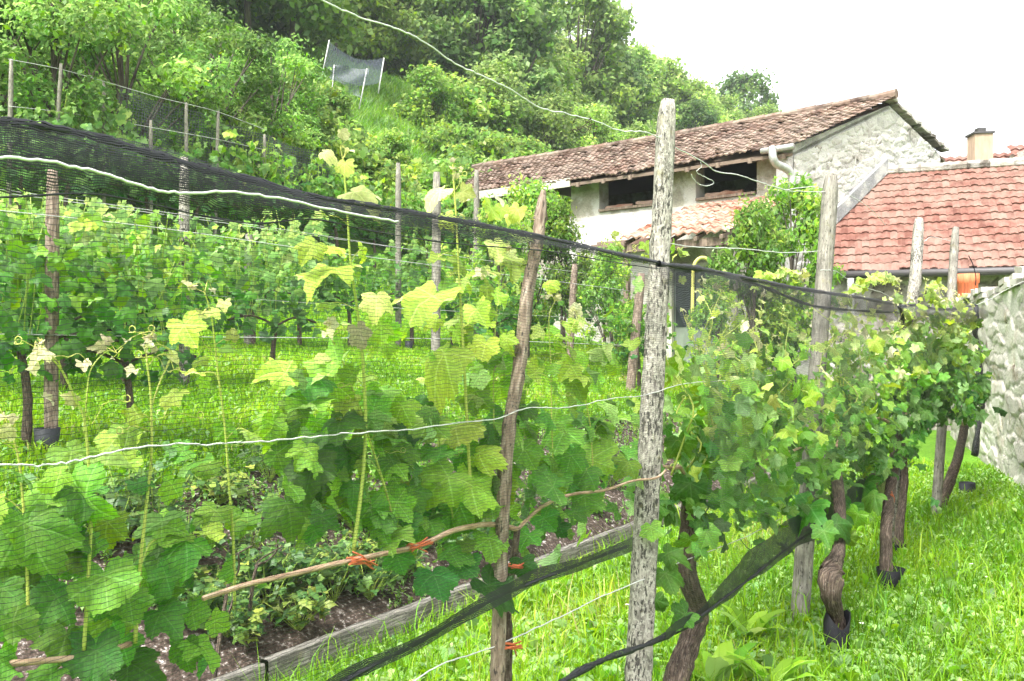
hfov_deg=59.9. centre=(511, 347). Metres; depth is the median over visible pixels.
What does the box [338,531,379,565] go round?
bed plant
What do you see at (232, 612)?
bed plant
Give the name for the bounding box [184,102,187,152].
trellis post
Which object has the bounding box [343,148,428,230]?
hillside bush
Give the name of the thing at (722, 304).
garden shrub
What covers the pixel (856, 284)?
trellis wire
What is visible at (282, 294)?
grapevine
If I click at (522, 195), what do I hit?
garden shrub
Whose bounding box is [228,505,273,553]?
bed plant
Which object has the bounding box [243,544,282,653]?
woody twig
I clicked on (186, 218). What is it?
trellis post
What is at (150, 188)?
trellis wire
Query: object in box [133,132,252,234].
grapevine
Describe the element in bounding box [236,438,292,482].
bed plant
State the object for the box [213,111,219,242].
trellis post
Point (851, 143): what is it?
old barn
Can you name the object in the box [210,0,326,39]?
forest tree
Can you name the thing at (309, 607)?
bed plant
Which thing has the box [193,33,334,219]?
fruit tree
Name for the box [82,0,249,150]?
fruit tree
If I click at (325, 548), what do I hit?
bed plant
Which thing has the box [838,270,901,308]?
vine sprig
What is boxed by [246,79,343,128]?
hillside bush
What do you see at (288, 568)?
bed plant
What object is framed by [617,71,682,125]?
forest tree
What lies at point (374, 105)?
meadow grass
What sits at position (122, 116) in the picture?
grapevine
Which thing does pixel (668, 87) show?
forest tree
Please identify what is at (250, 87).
fruit tree
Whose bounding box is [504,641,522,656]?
vine tie
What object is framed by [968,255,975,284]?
trellis wire
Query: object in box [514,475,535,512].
bed plant
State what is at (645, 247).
vine sprig
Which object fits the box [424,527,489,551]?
bed plant
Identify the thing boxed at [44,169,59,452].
trellis post
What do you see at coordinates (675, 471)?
bed plant
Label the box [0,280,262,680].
grapevine
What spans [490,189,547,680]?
vine stake
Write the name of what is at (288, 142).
hillside bush
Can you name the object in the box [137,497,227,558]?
bed plant
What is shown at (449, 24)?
forest tree
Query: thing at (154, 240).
grapevine
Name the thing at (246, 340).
trellis post
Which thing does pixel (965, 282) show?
clay pipe
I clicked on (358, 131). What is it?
hillside bush
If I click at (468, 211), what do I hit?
grapevine
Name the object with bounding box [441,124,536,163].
hillside bush
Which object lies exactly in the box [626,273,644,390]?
trellis post
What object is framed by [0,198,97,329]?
grapevine
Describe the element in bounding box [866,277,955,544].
grapevine
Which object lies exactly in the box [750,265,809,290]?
vine sprig
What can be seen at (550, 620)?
trellis wire
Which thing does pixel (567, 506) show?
bed plant
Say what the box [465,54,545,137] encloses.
tree
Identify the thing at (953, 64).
sky
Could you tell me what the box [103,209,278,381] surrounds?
grapevine
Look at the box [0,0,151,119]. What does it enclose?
fruit tree
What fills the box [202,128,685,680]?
grapevine
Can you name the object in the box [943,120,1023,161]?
stone house
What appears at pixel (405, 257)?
grapevine
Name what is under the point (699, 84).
forest tree
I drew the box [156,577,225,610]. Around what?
bed plant
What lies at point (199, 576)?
bed plant
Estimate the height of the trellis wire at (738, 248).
0.168 m
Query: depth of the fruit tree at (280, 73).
19.42 m
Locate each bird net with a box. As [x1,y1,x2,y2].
[0,116,663,680]
[558,261,920,680]
[898,304,990,462]
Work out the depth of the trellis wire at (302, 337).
6.18 m
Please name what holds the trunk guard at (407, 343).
on the ground at (274, 645)
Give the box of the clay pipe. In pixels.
[957,273,979,297]
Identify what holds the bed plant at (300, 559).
on the ground at (274, 645)
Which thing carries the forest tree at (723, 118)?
on the hillside
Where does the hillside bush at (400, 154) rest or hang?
on the hillside
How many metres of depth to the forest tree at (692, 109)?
70.27 m
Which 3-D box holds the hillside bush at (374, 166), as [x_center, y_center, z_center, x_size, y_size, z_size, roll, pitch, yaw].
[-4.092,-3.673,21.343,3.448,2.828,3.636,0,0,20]
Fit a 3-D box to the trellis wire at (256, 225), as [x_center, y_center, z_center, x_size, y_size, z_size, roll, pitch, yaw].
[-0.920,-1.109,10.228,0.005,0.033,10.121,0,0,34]
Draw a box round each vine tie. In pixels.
[346,551,377,569]
[407,537,432,552]
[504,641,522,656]
[508,562,523,568]
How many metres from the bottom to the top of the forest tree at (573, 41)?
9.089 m
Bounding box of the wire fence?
[115,87,333,244]
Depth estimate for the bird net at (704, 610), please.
4.00 m
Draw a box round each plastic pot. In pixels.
[33,427,60,448]
[959,481,975,494]
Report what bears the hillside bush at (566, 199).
on the hillside
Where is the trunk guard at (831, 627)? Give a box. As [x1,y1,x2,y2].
[823,610,850,654]
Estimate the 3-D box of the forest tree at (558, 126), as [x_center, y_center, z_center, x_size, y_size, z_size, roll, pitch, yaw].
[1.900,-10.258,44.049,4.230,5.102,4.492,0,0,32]
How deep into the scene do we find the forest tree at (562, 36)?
67.17 m
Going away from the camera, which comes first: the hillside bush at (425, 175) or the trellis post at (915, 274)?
the trellis post at (915, 274)
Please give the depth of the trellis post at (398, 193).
13.55 m
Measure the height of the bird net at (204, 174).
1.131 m
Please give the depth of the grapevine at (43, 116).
12.80 m
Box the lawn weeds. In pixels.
[0,353,1023,680]
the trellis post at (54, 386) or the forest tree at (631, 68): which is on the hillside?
the forest tree at (631, 68)
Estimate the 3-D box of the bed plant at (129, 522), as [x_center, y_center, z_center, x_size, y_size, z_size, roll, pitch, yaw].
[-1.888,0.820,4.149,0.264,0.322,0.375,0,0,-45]
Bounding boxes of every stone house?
[828,157,1023,430]
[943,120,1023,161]
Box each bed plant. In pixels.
[24,473,106,518]
[83,492,141,556]
[101,459,168,535]
[107,468,196,526]
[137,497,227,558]
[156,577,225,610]
[187,560,249,597]
[189,464,258,503]
[193,564,205,582]
[200,579,267,637]
[204,600,269,645]
[213,538,290,581]
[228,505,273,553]
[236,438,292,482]
[239,549,295,613]
[240,531,336,593]
[255,574,337,630]
[256,485,282,512]
[289,538,338,567]
[296,537,356,586]
[308,545,358,602]
[325,477,378,529]
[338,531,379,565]
[340,529,381,561]
[340,544,403,599]
[372,544,430,581]
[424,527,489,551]
[476,501,531,537]
[481,517,491,521]
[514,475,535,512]
[536,491,571,509]
[608,456,618,486]
[667,460,690,472]
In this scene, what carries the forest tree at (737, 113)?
on the hillside
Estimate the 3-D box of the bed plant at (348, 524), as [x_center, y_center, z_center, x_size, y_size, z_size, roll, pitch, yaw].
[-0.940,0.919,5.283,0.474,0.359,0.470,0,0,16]
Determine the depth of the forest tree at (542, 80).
48.47 m
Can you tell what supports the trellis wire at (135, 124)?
attached to the trellis post at (217, 141)
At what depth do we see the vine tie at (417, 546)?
2.17 m
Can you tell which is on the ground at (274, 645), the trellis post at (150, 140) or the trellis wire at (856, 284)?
the trellis post at (150, 140)
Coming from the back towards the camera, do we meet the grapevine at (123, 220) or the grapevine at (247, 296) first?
the grapevine at (123, 220)
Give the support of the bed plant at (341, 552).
on the ground at (274, 645)
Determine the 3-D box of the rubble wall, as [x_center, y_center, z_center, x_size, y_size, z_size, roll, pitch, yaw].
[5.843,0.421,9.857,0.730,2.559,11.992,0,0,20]
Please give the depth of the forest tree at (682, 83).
73.97 m
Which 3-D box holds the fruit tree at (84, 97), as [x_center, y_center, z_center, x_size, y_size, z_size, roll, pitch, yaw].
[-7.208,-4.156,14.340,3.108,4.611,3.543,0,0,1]
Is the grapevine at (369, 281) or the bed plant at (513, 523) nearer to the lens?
the bed plant at (513, 523)
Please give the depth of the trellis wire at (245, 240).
5.69 m
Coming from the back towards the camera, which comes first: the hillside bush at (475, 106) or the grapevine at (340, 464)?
the hillside bush at (475, 106)
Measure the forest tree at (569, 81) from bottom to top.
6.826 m
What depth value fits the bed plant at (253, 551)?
4.35 m
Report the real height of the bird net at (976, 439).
1.541 m
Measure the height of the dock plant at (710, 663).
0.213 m
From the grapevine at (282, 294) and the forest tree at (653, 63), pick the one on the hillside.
the forest tree at (653, 63)
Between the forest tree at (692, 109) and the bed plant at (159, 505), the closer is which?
the bed plant at (159, 505)
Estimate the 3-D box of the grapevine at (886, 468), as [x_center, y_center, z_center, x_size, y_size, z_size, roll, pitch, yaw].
[2.429,0.527,6.075,0.824,1.950,1.691,0,0,37]
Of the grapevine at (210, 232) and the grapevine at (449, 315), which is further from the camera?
the grapevine at (449, 315)
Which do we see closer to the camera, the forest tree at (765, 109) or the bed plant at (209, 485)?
the bed plant at (209, 485)
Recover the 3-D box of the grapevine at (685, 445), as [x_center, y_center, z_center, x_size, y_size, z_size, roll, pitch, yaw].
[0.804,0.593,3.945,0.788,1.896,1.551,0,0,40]
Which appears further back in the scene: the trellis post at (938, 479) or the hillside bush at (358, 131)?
the hillside bush at (358, 131)
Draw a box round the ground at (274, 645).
[0,149,1023,680]
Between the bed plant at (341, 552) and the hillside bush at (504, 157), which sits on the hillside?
the hillside bush at (504, 157)
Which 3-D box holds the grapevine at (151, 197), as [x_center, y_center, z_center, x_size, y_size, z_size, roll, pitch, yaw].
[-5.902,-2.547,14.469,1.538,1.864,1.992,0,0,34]
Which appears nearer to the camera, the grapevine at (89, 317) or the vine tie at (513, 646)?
the vine tie at (513, 646)
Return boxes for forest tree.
[204,0,266,26]
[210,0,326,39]
[229,0,379,55]
[271,0,357,38]
[279,0,397,55]
[337,0,440,83]
[394,0,482,61]
[411,0,548,81]
[456,0,579,119]
[487,8,574,61]
[506,51,593,136]
[513,88,595,150]
[534,0,644,139]
[547,3,584,37]
[554,30,575,47]
[556,99,626,154]
[559,33,589,69]
[581,46,658,139]
[593,127,637,142]
[595,40,671,111]
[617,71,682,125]
[624,116,684,137]
[639,57,684,106]
[657,54,688,123]
[661,65,720,126]
[675,95,720,130]
[679,84,738,126]
[712,87,733,116]
[715,65,782,117]
[715,92,749,120]
[747,102,782,116]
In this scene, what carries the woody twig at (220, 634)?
on the ground at (274, 645)
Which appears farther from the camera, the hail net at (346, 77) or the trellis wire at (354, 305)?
the hail net at (346, 77)
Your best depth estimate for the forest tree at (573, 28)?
74.90 m
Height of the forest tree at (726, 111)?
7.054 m
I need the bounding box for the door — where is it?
[669,262,716,363]
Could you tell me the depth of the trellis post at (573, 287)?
12.89 m
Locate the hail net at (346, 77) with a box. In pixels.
[322,40,384,108]
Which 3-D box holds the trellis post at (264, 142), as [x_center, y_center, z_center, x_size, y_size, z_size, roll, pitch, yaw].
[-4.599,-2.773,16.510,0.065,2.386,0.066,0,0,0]
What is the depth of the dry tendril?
2.92 m
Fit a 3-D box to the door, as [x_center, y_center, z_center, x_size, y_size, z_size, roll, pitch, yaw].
[3.485,-0.497,16.772,1.090,2.195,0.190,0,0,39]
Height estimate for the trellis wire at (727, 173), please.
0.074 m
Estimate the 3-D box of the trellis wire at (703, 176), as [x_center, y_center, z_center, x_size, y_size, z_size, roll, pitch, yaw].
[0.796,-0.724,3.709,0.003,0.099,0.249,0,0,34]
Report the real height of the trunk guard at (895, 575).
0.160 m
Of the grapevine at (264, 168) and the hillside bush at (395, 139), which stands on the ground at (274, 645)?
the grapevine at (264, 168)
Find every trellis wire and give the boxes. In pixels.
[0,155,398,222]
[0,189,586,273]
[0,210,627,290]
[0,334,605,344]
[0,375,771,467]
[8,59,266,130]
[8,106,259,148]
[12,194,599,276]
[160,291,592,318]
[321,0,659,138]
[414,519,778,680]
[670,243,815,252]
[675,147,785,189]
[691,162,713,186]
[785,186,883,222]
[823,269,889,296]
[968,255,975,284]
[977,281,1023,304]
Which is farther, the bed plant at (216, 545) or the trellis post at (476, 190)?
the trellis post at (476, 190)
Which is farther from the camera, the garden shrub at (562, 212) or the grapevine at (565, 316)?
the grapevine at (565, 316)
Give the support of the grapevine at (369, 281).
on the ground at (274, 645)
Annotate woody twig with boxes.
[212,545,252,678]
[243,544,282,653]
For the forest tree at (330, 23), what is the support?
on the hillside
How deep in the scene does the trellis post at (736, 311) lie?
13.22 m
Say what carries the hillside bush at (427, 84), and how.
on the hillside
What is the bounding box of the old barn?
[459,89,949,374]
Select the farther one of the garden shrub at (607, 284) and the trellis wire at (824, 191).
the garden shrub at (607, 284)
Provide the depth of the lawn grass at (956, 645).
5.39 m
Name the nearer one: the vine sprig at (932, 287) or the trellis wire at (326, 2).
the trellis wire at (326, 2)
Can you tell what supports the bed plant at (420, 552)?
on the ground at (274, 645)
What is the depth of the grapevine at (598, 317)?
19.15 m
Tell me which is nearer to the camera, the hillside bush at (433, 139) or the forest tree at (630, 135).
the hillside bush at (433, 139)
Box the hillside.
[0,0,424,189]
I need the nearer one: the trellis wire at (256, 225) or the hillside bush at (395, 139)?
the trellis wire at (256, 225)
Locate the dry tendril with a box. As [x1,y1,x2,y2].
[571,117,596,138]
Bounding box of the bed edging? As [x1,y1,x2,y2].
[208,455,824,680]
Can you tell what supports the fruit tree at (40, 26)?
on the ground at (274, 645)
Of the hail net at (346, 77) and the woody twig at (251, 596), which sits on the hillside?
the hail net at (346, 77)
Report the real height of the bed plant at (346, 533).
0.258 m
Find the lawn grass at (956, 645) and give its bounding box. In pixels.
[0,259,1023,680]
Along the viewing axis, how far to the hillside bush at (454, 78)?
38.74 m
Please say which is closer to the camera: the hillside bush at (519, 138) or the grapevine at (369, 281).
the grapevine at (369, 281)
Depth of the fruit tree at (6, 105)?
16.42 m
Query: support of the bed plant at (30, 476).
on the ground at (274, 645)
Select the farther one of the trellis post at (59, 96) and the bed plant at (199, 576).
the trellis post at (59, 96)
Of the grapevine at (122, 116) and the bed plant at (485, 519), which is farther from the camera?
the grapevine at (122, 116)
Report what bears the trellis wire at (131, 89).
attached to the trellis post at (217, 141)
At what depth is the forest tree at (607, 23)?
57.44 m
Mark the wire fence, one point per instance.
(179, 124)
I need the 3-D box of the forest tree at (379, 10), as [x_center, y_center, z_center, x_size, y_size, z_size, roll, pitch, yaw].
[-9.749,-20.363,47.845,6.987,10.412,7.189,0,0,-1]
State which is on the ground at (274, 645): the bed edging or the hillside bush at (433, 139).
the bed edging
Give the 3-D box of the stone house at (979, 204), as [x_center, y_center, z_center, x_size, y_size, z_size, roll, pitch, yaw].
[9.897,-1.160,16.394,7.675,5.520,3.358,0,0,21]
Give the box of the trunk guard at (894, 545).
[892,542,906,552]
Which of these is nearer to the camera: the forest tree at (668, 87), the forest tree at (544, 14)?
the forest tree at (544, 14)
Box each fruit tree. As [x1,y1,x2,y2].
[0,0,88,157]
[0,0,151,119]
[0,0,155,202]
[0,31,62,114]
[2,0,243,209]
[67,5,148,89]
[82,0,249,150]
[128,5,293,207]
[137,0,252,92]
[139,0,169,60]
[184,48,289,159]
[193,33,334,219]
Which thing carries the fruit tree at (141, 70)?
on the hillside
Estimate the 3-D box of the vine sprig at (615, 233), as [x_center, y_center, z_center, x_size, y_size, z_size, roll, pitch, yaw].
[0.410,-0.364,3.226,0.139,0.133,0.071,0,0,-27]
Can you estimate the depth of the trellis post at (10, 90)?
12.64 m
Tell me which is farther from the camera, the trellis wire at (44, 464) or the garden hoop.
the garden hoop
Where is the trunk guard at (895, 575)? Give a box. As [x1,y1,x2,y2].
[876,565,905,592]
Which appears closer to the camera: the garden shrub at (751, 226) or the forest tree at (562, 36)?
the garden shrub at (751, 226)
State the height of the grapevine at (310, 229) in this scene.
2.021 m
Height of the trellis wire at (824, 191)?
0.184 m
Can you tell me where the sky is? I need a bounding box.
[561,0,1023,157]
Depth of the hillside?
42.51 m
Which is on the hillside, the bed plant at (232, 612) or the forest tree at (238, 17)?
the forest tree at (238, 17)
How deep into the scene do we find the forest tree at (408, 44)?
49.52 m
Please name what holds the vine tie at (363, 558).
attached to the grapevine at (340, 464)
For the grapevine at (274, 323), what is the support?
on the ground at (274, 645)
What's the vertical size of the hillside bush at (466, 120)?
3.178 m
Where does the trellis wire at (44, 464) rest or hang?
attached to the trellis post at (640, 630)
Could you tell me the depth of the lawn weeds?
4.82 m
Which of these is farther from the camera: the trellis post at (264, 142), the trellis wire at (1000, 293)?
the trellis post at (264, 142)
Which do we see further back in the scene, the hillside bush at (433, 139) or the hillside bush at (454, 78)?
the hillside bush at (454, 78)
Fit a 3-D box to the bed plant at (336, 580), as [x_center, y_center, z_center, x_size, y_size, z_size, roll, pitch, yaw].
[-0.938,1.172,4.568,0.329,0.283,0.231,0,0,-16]
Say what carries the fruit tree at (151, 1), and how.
on the hillside
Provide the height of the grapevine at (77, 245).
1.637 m
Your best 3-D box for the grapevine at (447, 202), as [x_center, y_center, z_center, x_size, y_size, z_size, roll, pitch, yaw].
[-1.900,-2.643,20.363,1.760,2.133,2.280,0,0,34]
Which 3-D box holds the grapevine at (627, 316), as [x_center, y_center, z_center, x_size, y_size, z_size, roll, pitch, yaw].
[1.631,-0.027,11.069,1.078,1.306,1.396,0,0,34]
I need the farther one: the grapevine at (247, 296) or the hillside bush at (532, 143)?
the hillside bush at (532, 143)
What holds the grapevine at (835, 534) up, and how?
on the ground at (274, 645)
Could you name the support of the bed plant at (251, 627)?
on the ground at (274, 645)
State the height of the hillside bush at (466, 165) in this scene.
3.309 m
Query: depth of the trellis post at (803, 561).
5.21 m
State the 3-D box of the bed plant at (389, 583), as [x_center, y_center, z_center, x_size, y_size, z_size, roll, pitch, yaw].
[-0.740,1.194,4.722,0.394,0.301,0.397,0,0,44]
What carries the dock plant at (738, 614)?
on the ground at (274, 645)
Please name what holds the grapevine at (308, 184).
on the ground at (274, 645)
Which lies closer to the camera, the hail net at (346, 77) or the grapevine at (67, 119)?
the grapevine at (67, 119)
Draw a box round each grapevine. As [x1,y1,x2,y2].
[0,105,97,208]
[0,186,163,389]
[0,188,168,453]
[0,193,108,298]
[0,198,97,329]
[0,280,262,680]
[2,92,137,206]
[2,209,237,421]
[29,192,178,325]
[35,97,176,204]
[44,230,220,383]
[80,126,216,228]
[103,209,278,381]
[109,210,241,302]
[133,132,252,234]
[197,226,314,345]
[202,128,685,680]
[203,129,302,233]
[204,217,349,359]
[236,156,350,252]
[240,206,350,345]
[285,153,379,258]
[301,237,416,345]
[328,172,419,267]
[352,227,453,347]
[380,181,469,273]
[401,239,479,345]
[440,255,563,370]
[442,190,494,264]
[492,261,548,346]
[536,264,603,344]
[577,265,636,341]
[599,272,833,680]
[601,292,690,390]
[723,291,939,629]
[824,286,950,571]
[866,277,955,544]
[909,287,1007,505]
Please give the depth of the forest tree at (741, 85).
93.22 m
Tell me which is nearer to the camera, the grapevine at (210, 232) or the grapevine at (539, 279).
the grapevine at (210, 232)
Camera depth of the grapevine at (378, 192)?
19.09 m
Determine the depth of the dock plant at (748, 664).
3.82 m
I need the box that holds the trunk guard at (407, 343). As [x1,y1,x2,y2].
[405,341,412,348]
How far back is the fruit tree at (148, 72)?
22.54 m
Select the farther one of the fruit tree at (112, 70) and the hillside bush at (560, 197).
the hillside bush at (560, 197)
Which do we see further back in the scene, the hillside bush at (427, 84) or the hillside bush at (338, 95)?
the hillside bush at (427, 84)
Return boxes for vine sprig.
[485,196,534,248]
[610,230,636,262]
[632,234,688,263]
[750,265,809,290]
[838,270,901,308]
[924,277,948,314]
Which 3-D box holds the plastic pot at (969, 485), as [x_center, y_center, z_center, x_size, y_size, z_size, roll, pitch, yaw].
[4.638,1.435,9.059,0.160,0.130,0.159,0,0,0]
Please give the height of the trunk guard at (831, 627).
0.230 m
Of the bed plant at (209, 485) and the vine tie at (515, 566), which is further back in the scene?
the bed plant at (209, 485)
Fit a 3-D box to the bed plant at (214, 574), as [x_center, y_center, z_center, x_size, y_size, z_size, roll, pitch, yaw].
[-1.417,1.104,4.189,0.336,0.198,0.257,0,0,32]
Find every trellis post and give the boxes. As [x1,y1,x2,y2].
[6,59,13,214]
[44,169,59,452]
[54,63,62,160]
[102,81,105,233]
[149,120,152,233]
[178,157,189,385]
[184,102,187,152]
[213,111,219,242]
[244,234,253,343]
[263,134,265,255]
[395,163,400,346]
[431,172,440,350]
[473,170,478,335]
[567,264,576,364]
[624,98,675,680]
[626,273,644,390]
[732,249,737,331]
[791,173,837,620]
[889,217,923,541]
[931,226,958,514]
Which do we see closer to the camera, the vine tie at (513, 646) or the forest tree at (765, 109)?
the vine tie at (513, 646)
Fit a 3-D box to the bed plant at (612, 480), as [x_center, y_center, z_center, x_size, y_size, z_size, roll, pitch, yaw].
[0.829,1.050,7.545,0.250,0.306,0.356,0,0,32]
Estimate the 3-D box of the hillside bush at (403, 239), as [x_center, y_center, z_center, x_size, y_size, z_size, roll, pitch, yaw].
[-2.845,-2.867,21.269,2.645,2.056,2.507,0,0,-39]
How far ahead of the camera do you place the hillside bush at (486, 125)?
40.83 m
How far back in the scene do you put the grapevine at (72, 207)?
9.04 m
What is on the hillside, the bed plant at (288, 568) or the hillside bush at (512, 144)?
the hillside bush at (512, 144)
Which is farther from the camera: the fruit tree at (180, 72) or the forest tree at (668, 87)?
the forest tree at (668, 87)
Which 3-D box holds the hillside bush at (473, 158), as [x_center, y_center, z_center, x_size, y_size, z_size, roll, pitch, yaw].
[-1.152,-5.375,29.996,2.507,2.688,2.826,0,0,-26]
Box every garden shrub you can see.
[465,192,528,337]
[483,170,577,356]
[540,198,596,341]
[575,238,644,368]
[686,268,747,381]
[705,193,802,379]
[745,172,845,403]
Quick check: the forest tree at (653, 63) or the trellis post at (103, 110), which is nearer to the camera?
the trellis post at (103, 110)
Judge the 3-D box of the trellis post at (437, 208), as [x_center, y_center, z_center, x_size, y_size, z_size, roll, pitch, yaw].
[-0.656,-0.421,7.648,0.094,2.189,0.088,0,0,0]
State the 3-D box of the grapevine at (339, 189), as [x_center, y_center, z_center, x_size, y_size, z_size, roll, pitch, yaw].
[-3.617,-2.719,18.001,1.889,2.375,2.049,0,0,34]
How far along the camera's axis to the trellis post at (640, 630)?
3.31 m
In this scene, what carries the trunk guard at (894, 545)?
on the ground at (274, 645)
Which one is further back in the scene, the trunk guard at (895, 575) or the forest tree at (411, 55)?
the forest tree at (411, 55)
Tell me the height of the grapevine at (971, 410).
2.083 m
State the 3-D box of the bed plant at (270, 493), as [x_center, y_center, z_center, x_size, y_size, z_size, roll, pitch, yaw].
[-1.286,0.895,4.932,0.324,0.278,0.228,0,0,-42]
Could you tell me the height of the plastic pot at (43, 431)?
0.110 m
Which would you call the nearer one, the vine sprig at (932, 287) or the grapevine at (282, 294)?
the vine sprig at (932, 287)
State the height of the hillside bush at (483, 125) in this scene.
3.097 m
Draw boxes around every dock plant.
[655,638,769,680]
[713,598,795,641]
[723,649,821,680]
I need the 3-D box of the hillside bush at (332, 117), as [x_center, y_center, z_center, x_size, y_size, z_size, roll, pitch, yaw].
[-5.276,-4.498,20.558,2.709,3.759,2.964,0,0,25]
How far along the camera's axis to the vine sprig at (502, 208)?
2.49 m
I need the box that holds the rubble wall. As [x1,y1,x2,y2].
[950,266,1023,490]
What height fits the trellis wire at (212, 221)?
0.022 m
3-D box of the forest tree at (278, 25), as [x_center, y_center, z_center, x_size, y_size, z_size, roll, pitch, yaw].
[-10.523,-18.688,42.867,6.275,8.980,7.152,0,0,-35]
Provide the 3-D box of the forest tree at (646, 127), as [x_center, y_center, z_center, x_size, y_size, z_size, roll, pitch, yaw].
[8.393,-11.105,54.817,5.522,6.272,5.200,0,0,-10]
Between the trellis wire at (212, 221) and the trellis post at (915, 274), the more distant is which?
the trellis wire at (212, 221)
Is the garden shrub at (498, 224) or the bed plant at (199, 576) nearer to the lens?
the bed plant at (199, 576)
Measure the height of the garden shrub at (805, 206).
3.850 m
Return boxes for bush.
[231,73,348,178]
[240,122,370,240]
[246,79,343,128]
[294,114,362,151]
[294,128,410,229]
[315,80,368,149]
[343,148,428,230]
[345,189,443,255]
[359,127,419,177]
[379,145,431,177]
[385,60,464,131]
[402,157,473,241]
[405,149,492,242]
[409,118,480,158]
[412,69,470,126]
[415,77,516,131]
[433,99,477,127]
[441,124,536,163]
[457,148,494,179]
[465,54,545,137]
[473,113,507,135]
[476,119,496,132]
[477,127,521,152]
[478,154,559,209]
[496,128,550,149]
[514,135,547,155]
[514,156,567,204]
[521,142,570,204]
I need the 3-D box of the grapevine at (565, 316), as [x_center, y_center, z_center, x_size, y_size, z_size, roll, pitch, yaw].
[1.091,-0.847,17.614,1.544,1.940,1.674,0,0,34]
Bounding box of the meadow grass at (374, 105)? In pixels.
[280,28,445,164]
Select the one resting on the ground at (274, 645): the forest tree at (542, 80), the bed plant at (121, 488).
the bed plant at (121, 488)
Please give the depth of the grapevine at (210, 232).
10.31 m
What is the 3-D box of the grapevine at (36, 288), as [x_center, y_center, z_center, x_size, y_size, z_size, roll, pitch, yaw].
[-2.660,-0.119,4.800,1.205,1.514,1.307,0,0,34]
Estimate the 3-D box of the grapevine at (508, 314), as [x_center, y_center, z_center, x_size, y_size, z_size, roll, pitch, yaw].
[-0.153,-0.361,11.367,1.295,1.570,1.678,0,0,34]
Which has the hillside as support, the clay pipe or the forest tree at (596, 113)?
the forest tree at (596, 113)
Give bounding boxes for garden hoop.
[690,256,710,340]

